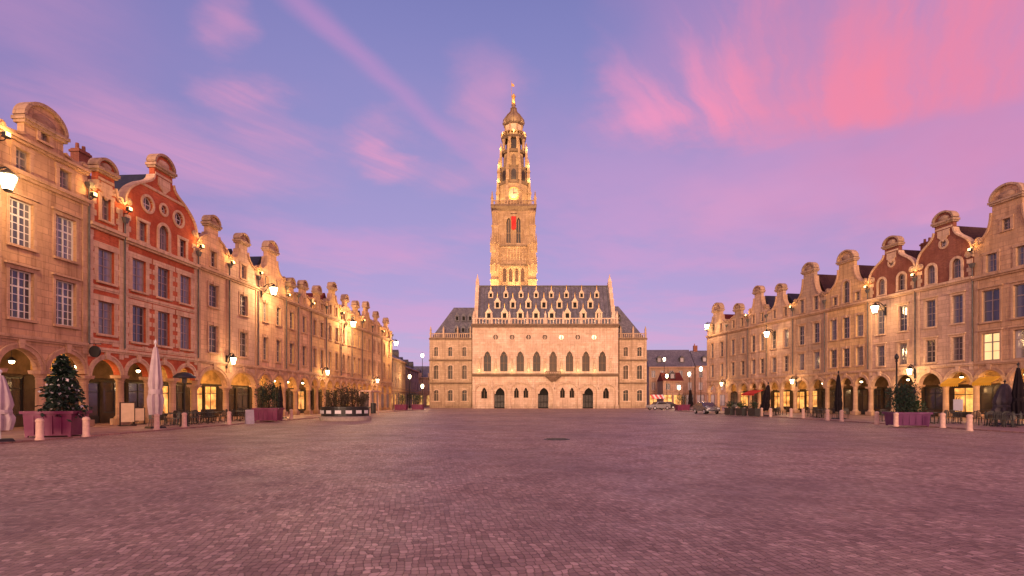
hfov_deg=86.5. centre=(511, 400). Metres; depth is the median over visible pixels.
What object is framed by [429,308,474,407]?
town hall wing
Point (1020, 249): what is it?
window
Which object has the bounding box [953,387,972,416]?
shop door
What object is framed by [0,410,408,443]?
pavement
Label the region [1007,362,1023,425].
folded parasol
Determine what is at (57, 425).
square planter
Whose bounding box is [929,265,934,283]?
window
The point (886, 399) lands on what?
shop window
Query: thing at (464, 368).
window
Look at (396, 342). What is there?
wall lantern
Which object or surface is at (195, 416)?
bistro chair
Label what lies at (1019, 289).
window
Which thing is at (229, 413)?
stone bollard
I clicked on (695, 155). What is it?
sky
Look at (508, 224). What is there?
window
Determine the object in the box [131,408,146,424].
menu board
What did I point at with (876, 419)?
stone bollard
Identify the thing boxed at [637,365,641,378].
window
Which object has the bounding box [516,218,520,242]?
window
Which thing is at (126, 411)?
menu board
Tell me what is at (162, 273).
window
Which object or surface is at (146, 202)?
window
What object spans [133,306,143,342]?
window
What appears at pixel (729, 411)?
planter box
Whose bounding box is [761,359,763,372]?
window
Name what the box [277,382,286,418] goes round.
folded parasol
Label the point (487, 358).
window
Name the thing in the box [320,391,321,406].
shop window
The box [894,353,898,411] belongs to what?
iron post
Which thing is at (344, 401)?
potted shrub
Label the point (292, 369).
gabled house
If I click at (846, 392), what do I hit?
shop window
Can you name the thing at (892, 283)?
gabled house
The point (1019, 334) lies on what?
window
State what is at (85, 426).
stone bollard
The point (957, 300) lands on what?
window
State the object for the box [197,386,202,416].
shop door
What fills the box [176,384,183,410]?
shop window
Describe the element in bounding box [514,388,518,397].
window
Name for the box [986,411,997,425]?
bistro chair
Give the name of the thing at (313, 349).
window
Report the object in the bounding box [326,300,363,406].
gabled house
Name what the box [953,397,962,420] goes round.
easel sign
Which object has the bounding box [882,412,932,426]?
square planter
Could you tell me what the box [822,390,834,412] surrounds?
shop door
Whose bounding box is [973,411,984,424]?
bistro chair
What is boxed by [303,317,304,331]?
window
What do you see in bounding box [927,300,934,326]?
window
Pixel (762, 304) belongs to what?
gabled house
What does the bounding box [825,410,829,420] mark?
stone bollard
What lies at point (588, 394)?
door
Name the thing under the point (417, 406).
square planter
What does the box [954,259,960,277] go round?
window
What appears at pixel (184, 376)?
patio heater
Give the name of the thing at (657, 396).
striped awning
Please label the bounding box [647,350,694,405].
street house
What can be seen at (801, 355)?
window
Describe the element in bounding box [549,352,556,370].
window
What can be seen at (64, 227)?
window
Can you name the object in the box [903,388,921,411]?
shop door
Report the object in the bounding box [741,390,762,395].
awning
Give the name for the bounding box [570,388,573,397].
window
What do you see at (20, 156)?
window
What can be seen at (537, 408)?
pavement
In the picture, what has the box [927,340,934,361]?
window
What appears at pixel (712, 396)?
window
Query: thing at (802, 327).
window
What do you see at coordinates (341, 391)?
potted shrub
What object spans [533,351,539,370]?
window
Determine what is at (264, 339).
window
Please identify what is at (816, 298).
window
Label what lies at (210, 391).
shop window
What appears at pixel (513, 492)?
ground
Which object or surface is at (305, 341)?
gabled house
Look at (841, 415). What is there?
stone bollard
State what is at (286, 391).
shop door
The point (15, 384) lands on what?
shop window
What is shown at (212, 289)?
window
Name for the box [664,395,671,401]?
window
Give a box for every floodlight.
[0,131,11,140]
[90,192,97,199]
[124,206,132,213]
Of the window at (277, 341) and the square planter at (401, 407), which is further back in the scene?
the square planter at (401, 407)
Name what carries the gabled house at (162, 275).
on the ground
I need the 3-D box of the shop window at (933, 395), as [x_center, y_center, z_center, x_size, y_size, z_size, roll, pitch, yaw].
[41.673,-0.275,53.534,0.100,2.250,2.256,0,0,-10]
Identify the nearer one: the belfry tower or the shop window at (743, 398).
the shop window at (743, 398)
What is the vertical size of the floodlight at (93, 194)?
0.442 m
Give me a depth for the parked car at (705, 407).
66.46 m
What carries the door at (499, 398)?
in the town hall
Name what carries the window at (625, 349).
in the town hall wing at (632, 365)
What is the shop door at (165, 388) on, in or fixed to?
in the gabled house at (214, 313)
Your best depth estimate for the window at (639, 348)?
119.28 m
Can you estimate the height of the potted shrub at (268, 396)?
2.531 m
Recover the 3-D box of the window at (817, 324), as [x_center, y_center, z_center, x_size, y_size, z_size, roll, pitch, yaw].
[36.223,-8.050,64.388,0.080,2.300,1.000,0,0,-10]
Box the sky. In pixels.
[0,0,1023,365]
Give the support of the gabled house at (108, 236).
on the ground
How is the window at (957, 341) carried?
in the gabled house at (944, 269)
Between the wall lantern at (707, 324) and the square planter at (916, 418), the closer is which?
the square planter at (916, 418)
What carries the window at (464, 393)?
in the town hall wing at (450, 362)
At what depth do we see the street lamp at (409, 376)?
115.93 m
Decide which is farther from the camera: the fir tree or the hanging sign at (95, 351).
the hanging sign at (95, 351)
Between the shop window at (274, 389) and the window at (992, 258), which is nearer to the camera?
the window at (992, 258)
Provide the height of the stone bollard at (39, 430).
0.860 m
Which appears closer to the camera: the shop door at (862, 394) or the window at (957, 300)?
the window at (957, 300)
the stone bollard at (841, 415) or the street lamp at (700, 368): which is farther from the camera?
the street lamp at (700, 368)
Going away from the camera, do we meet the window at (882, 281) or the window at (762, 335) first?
the window at (882, 281)
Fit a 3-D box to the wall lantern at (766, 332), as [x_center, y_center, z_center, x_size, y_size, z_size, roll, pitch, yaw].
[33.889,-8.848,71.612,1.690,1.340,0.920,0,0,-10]
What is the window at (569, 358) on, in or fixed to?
in the town hall
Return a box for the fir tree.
[34,354,92,421]
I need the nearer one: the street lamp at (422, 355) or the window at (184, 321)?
the window at (184, 321)
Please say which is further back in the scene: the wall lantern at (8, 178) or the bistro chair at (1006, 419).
the bistro chair at (1006, 419)
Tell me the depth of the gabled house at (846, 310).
59.84 m
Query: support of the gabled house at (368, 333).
on the ground
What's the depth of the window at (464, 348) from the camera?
119.28 m
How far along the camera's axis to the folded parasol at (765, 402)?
55.74 m
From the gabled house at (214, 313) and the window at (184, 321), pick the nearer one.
the window at (184, 321)
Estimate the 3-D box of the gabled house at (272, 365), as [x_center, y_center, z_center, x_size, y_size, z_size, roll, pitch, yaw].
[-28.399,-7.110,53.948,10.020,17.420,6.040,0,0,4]
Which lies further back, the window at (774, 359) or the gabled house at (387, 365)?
the gabled house at (387, 365)
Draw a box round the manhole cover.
[544,438,569,439]
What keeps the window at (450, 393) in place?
in the town hall wing at (450, 362)
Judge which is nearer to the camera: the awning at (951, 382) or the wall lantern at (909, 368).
the awning at (951, 382)
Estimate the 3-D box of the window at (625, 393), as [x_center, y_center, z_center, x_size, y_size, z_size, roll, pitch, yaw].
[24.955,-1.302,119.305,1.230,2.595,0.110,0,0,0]
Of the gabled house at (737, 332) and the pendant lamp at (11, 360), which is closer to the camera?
the pendant lamp at (11, 360)
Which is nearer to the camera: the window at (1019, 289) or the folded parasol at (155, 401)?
the folded parasol at (155, 401)
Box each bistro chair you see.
[160,411,170,424]
[170,411,180,425]
[191,411,198,422]
[200,410,208,423]
[216,410,224,422]
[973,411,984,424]
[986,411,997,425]
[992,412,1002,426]
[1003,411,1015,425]
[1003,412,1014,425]
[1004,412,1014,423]
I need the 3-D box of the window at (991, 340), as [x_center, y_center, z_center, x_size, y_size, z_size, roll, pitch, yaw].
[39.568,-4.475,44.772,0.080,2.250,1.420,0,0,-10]
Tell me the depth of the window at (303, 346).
61.23 m
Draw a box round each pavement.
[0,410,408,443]
[424,408,658,408]
[675,410,1023,432]
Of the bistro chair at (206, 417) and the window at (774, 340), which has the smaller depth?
the bistro chair at (206, 417)
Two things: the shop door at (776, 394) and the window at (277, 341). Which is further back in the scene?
the shop door at (776, 394)
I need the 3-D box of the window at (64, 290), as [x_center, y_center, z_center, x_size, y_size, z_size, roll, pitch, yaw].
[-25.400,-5.500,30.737,0.080,2.500,1.300,0,0,4]
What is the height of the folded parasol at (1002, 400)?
2.888 m
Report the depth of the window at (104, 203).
33.67 m
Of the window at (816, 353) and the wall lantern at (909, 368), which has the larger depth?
the window at (816, 353)
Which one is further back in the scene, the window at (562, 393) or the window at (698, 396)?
the window at (698, 396)
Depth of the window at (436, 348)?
119.28 m
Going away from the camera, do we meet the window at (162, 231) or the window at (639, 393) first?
the window at (162, 231)
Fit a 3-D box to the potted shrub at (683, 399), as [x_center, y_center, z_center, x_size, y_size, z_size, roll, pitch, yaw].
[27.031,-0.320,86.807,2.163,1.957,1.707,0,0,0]
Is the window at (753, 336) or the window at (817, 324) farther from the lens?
the window at (753, 336)
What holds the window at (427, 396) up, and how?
in the street house at (425, 384)
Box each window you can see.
[4,376,22,415]
[10,198,30,247]
[10,269,30,319]
[16,149,25,170]
[41,133,45,141]
[56,215,72,260]
[56,280,72,325]
[60,170,67,189]
[99,249,111,282]
[99,301,111,334]
[102,198,107,220]
[104,381,124,412]
[129,382,143,407]
[133,259,143,291]
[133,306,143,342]
[140,223,143,240]
[143,197,150,210]
[158,267,166,297]
[158,311,166,345]
[160,226,165,250]
[175,213,180,224]
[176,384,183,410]
[180,240,183,256]
[181,275,188,303]
[181,317,188,348]
[205,385,216,409]
[209,284,215,306]
[209,325,215,352]
[211,252,213,266]
[237,387,248,408]
[240,295,245,315]
[240,332,245,356]
[259,388,262,407]
[263,303,265,320]
[263,337,265,359]
[273,389,277,407]
[277,308,278,324]
[277,341,278,361]
[289,389,292,407]
[290,313,291,328]
[290,344,291,363]
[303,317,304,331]
[303,346,304,365]
[310,390,311,406]
[313,349,314,366]
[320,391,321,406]
[426,395,428,404]
[434,347,437,355]
[434,365,437,378]
[434,390,437,400]
[448,347,451,355]
[448,365,452,378]
[448,390,452,400]
[462,347,465,355]
[462,365,466,378]
[462,390,466,400]
[481,388,486,398]
[484,351,490,370]
[500,352,507,370]
[506,218,510,242]
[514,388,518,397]
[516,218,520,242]
[517,351,523,370]
[523,388,527,397]
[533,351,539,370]
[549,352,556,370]
[560,388,564,397]
[566,351,572,370]
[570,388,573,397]
[582,352,588,370]
[599,351,605,370]
[603,388,608,398]
[623,365,627,378]
[623,390,627,400]
[624,347,627,355]
[637,347,640,355]
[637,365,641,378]
[637,390,641,400]
[650,395,656,403]
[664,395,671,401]
[674,395,681,404]
[686,395,693,405]
[697,395,703,401]
[707,395,714,403]
[720,395,724,405]
[732,340,733,354]
[741,392,747,405]
[742,338,743,352]
[753,336,754,351]
[761,334,763,350]
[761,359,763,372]
[773,332,775,348]
[773,357,775,371]
[783,391,789,406]
[785,329,787,346]
[785,356,787,370]
[800,326,803,344]
[800,354,803,369]
[801,300,803,312]
[806,390,816,407]
[815,296,817,309]
[815,323,818,342]
[815,352,818,368]
[832,320,835,339]
[832,350,835,366]
[843,389,850,407]
[844,281,848,302]
[844,317,848,337]
[844,348,848,365]
[857,314,862,335]
[857,346,862,364]
[874,388,880,408]
[878,310,883,333]
[878,346,883,365]
[880,279,883,294]
[884,388,890,408]
[900,274,903,289]
[900,305,906,330]
[900,343,906,364]
[925,387,942,409]
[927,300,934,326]
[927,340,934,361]
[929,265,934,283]
[953,294,962,322]
[953,336,962,360]
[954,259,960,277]
[980,385,999,410]
[984,289,998,321]
[984,332,998,360]
[988,253,996,271]
[1004,218,1009,229]
[1015,284,1023,317]
[1015,329,1023,357]
[1018,246,1023,264]
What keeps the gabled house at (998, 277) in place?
on the ground
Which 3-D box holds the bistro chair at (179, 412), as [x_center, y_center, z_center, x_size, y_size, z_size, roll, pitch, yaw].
[-20.746,1.081,33.580,0.452,0.902,0.428,0,0,-7]
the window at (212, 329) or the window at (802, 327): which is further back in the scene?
the window at (802, 327)
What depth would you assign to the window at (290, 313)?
58.26 m
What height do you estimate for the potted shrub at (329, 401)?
1.646 m
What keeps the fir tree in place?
in the square planter at (57, 425)
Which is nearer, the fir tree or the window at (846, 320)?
the fir tree
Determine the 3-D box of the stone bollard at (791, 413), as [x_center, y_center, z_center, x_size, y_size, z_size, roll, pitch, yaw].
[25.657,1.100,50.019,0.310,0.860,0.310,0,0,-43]
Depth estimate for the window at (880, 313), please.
55.58 m
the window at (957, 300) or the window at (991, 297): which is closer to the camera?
the window at (991, 297)
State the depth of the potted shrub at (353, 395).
44.54 m
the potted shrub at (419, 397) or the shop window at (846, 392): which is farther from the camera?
the potted shrub at (419, 397)
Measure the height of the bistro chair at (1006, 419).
0.902 m
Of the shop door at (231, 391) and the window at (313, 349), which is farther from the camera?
the window at (313, 349)
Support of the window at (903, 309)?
in the gabled house at (892, 283)
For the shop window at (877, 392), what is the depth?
60.30 m
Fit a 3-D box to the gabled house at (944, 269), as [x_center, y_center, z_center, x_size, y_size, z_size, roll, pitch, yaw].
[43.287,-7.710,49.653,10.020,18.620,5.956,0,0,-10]
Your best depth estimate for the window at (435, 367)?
119.28 m
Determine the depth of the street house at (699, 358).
139.59 m
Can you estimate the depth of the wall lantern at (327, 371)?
65.66 m
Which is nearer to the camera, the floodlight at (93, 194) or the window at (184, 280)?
the floodlight at (93, 194)
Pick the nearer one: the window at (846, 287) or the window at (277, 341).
the window at (277, 341)
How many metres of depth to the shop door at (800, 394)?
72.47 m
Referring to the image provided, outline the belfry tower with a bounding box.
[490,81,536,284]
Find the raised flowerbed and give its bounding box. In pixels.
[319,406,370,420]
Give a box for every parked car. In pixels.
[646,402,670,409]
[656,402,676,408]
[693,402,719,413]
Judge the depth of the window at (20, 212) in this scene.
28.30 m
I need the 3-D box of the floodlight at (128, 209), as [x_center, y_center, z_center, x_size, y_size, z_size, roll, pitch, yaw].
[-24.670,-12.209,34.889,0.487,0.442,0.320,0,0,4]
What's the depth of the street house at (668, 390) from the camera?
124.08 m
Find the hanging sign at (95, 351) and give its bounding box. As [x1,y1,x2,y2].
[89,343,101,356]
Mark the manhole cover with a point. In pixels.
(556, 439)
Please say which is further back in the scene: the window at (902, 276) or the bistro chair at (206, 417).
the window at (902, 276)
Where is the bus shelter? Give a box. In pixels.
[357,390,380,415]
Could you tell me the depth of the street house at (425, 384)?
152.00 m
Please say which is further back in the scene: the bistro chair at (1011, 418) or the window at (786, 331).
the window at (786, 331)
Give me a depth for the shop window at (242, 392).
55.35 m
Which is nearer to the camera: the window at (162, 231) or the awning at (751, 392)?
the window at (162, 231)
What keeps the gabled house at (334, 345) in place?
on the ground
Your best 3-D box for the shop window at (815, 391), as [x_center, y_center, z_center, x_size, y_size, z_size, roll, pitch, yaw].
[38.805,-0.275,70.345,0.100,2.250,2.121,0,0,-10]
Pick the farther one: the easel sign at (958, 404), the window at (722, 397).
the window at (722, 397)
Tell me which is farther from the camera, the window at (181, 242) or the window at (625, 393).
the window at (625, 393)
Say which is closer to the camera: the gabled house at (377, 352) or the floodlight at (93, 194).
the floodlight at (93, 194)
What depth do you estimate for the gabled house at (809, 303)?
65.51 m
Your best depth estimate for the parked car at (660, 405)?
97.54 m
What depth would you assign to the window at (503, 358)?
113.34 m
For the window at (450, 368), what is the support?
in the town hall wing at (450, 362)
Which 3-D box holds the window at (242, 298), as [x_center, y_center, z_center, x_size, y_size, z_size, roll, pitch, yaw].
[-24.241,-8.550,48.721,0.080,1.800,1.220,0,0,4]
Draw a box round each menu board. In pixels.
[118,402,136,425]
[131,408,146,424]
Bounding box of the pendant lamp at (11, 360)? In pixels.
[6,350,16,363]
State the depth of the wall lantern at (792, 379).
67.55 m
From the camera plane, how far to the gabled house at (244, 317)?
48.91 m
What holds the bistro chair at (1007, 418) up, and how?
on the pavement at (864, 418)
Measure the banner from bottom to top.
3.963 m
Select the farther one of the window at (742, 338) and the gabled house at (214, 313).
the window at (742, 338)
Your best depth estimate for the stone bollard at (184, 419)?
31.62 m
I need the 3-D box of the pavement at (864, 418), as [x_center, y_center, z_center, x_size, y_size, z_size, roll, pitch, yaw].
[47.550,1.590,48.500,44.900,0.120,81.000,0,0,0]
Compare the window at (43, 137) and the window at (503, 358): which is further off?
the window at (503, 358)
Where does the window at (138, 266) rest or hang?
in the gabled house at (162, 275)
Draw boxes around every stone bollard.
[34,418,44,439]
[81,417,90,436]
[153,414,159,429]
[181,412,186,426]
[226,411,231,424]
[289,409,292,419]
[789,408,792,417]
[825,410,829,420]
[839,410,843,421]
[874,411,879,424]
[893,412,898,426]
[939,413,945,427]
[966,414,973,430]
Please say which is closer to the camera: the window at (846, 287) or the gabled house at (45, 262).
the gabled house at (45, 262)
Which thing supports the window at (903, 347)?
in the gabled house at (892, 283)
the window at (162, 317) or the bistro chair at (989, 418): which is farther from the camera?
the window at (162, 317)
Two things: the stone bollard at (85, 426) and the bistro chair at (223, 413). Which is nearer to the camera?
the stone bollard at (85, 426)
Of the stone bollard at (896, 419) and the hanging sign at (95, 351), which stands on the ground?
the stone bollard at (896, 419)
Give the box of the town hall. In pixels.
[471,274,619,407]
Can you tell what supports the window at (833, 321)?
in the gabled house at (846, 310)
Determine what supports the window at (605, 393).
in the town hall
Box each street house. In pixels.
[372,350,406,408]
[399,357,419,407]
[414,366,428,406]
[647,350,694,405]
[657,371,683,404]
[690,344,727,406]
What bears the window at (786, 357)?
in the gabled house at (780, 313)
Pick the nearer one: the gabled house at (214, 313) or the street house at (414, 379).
the gabled house at (214, 313)
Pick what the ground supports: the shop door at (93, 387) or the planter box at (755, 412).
the planter box at (755, 412)
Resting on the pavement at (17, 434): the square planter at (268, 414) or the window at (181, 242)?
the square planter at (268, 414)
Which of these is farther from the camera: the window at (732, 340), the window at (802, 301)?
the window at (732, 340)
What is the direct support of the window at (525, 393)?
in the town hall
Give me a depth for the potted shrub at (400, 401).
89.58 m
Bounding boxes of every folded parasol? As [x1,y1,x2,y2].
[0,369,15,441]
[145,339,166,428]
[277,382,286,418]
[688,388,692,409]
[760,382,770,415]
[831,371,844,418]
[990,380,1016,424]
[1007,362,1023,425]
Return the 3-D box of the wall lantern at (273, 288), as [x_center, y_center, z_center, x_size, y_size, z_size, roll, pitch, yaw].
[-22.983,-10.519,51.612,1.690,1.340,0.920,0,0,4]
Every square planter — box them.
[19,410,91,436]
[251,408,284,420]
[394,404,408,409]
[411,404,424,409]
[675,405,689,410]
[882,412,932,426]
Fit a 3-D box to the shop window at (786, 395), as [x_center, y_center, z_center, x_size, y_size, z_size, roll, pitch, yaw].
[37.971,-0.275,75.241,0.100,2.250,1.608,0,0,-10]
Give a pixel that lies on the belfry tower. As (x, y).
(513, 260)
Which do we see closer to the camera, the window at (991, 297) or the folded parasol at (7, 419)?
the folded parasol at (7, 419)
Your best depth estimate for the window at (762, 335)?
74.81 m
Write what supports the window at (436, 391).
in the town hall wing at (450, 362)
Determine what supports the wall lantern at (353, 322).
attached to the gabled house at (347, 354)
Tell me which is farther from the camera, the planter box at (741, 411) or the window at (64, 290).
the planter box at (741, 411)
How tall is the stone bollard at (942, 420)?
0.860 m
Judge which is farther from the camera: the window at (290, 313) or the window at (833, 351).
the window at (833, 351)
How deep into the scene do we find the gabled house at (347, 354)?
73.70 m
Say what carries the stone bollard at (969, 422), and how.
on the ground
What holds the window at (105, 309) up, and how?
in the gabled house at (108, 236)
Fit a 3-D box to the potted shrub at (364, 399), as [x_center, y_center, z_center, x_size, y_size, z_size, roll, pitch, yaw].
[-12.660,0.011,45.340,1.430,1.354,1.431,0,0,0]
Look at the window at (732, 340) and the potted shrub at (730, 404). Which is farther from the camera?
the window at (732, 340)
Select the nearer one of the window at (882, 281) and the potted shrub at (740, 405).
the window at (882, 281)
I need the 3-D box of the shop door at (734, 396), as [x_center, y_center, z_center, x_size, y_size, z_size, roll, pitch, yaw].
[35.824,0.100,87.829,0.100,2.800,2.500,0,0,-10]
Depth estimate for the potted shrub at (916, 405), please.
33.17 m
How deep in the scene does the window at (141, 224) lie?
36.75 m
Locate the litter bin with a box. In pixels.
[371,403,375,412]
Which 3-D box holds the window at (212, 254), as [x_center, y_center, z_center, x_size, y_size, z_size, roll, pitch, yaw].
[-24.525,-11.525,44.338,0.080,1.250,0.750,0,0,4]
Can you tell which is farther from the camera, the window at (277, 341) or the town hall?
the town hall
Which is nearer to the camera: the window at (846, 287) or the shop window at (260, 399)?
the shop window at (260, 399)
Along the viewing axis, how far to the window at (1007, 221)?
43.69 m
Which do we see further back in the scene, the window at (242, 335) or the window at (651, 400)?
the window at (651, 400)
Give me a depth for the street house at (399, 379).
112.68 m
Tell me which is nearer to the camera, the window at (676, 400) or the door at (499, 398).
the door at (499, 398)
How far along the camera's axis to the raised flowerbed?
43.15 m
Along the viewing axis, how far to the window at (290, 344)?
58.19 m
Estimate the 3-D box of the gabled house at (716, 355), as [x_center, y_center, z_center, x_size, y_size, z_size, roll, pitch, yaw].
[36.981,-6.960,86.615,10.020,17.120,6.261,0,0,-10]
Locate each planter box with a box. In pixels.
[724,408,734,414]
[735,408,746,415]
[747,408,759,416]
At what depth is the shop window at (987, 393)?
48.63 m
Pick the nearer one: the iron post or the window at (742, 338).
the iron post
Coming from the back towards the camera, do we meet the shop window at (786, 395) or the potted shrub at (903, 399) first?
the shop window at (786, 395)
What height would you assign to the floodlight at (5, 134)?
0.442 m
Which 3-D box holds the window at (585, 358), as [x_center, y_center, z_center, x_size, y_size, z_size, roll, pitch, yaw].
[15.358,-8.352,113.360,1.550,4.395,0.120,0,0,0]
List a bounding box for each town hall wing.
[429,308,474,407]
[615,306,646,407]
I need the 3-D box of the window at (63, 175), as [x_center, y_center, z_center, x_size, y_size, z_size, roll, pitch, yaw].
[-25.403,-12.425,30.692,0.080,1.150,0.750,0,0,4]
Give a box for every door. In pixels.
[75,381,99,422]
[161,385,168,419]
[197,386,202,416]
[222,388,234,415]
[285,390,287,411]
[298,391,304,412]
[494,388,504,407]
[538,388,547,407]
[583,388,592,407]
[731,393,737,408]
[752,393,757,406]
[774,392,779,410]
[797,391,803,411]
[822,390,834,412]
[858,390,866,413]
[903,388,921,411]
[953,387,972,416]
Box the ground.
[0,407,1023,575]
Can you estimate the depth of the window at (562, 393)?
113.34 m
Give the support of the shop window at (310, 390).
in the gabled house at (334, 345)
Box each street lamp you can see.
[408,374,410,407]
[421,353,423,382]
[699,366,701,401]
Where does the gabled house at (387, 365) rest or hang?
on the ground
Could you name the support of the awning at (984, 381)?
attached to the gabled house at (998, 277)
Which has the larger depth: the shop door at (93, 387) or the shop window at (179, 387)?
the shop window at (179, 387)
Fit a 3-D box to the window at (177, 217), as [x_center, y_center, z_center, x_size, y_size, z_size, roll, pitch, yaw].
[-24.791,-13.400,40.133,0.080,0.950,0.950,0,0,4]
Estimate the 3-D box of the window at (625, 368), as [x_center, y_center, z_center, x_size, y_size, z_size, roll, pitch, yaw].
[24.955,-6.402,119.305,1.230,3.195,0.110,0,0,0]
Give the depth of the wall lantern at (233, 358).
45.96 m
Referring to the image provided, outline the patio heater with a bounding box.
[172,372,195,426]
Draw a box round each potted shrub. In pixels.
[251,378,280,407]
[321,390,340,406]
[334,383,351,406]
[335,392,350,406]
[345,386,364,406]
[352,393,369,406]
[398,394,406,404]
[412,394,422,403]
[675,394,686,404]
[725,400,733,407]
[736,401,745,407]
[748,400,758,408]
[884,379,922,411]
[903,394,927,411]
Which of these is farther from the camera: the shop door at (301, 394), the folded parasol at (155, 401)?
the shop door at (301, 394)
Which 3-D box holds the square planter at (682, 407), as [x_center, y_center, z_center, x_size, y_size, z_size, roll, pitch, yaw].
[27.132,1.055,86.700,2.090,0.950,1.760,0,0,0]
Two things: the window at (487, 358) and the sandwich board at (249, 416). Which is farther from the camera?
the window at (487, 358)
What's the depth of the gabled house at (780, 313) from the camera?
70.80 m
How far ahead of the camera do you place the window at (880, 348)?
55.58 m
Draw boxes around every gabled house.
[0,102,94,431]
[30,157,129,426]
[68,142,201,424]
[153,215,232,420]
[188,233,260,418]
[220,240,288,416]
[257,277,300,415]
[265,280,312,414]
[285,285,328,413]
[298,282,342,412]
[318,294,353,409]
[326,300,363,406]
[340,301,373,405]
[351,311,383,410]
[361,318,393,409]
[705,302,748,410]
[726,303,771,407]
[746,285,790,411]
[765,283,818,412]
[791,262,852,413]
[822,249,898,414]
[865,235,942,416]
[912,210,1001,417]
[968,182,1023,419]
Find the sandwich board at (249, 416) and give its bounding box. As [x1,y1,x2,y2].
[245,410,253,423]
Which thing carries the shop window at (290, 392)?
in the gabled house at (319, 335)
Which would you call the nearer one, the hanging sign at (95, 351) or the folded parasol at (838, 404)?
the hanging sign at (95, 351)
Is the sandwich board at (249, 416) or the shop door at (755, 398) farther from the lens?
the shop door at (755, 398)
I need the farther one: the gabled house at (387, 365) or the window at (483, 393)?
the window at (483, 393)
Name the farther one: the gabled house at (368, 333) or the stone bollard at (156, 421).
the gabled house at (368, 333)
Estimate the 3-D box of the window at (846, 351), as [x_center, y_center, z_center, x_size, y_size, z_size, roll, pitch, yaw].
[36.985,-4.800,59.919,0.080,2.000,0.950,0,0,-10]
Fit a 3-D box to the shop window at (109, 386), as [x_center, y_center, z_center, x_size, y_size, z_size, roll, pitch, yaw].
[-28.438,-0.275,38.819,0.100,2.250,2.045,0,0,4]
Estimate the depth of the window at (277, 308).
55.31 m
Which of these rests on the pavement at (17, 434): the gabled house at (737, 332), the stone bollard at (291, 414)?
the stone bollard at (291, 414)
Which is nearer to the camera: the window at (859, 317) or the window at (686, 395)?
the window at (859, 317)
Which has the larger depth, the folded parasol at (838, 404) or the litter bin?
the litter bin
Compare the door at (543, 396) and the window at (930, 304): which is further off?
the door at (543, 396)
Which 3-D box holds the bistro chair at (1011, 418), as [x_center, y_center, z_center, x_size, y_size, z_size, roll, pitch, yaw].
[29.571,1.081,32.370,0.452,0.902,0.428,0,0,22]
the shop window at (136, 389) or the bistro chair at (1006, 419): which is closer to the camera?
the bistro chair at (1006, 419)
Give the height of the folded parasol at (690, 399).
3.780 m
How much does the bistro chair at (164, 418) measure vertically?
0.902 m
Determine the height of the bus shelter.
2.620 m
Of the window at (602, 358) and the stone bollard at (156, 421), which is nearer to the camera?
the stone bollard at (156, 421)
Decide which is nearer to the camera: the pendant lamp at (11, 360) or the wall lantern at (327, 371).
the pendant lamp at (11, 360)
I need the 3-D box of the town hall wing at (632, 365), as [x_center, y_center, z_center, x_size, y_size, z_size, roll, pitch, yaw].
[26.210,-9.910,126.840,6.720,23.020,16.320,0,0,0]
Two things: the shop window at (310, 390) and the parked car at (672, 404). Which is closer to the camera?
the shop window at (310, 390)
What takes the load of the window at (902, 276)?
in the gabled house at (892, 283)
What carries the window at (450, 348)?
in the town hall wing at (450, 362)
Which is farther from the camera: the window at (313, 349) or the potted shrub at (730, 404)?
the window at (313, 349)
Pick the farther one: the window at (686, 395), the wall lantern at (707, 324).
the window at (686, 395)
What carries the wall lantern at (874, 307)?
attached to the gabled house at (892, 283)
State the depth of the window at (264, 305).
52.72 m
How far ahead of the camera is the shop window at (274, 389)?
61.96 m
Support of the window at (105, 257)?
in the gabled house at (108, 236)
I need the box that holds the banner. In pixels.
[511,216,515,229]
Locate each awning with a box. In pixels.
[651,395,664,398]
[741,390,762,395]
[940,378,965,386]
[972,376,998,385]
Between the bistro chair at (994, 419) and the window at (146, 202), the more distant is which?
the window at (146, 202)
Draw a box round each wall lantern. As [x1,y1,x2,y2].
[0,166,20,192]
[226,353,236,367]
[261,283,277,296]
[322,367,329,374]
[344,319,355,327]
[389,339,398,346]
[704,322,713,330]
[764,329,775,338]
[790,376,796,386]
[869,302,885,315]
[906,364,915,378]
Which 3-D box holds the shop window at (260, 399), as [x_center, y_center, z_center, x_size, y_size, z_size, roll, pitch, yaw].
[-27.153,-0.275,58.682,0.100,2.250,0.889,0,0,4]
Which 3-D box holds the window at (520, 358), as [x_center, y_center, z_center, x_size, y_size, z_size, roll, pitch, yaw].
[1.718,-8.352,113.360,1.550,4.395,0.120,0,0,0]
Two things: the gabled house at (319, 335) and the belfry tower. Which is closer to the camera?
the gabled house at (319, 335)
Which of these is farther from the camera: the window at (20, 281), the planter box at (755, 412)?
the planter box at (755, 412)
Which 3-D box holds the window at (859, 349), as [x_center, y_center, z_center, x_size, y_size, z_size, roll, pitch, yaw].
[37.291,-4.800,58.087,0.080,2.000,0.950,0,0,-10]
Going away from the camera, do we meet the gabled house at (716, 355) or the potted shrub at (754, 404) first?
the potted shrub at (754, 404)
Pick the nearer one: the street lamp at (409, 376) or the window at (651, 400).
the street lamp at (409, 376)
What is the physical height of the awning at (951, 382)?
0.780 m

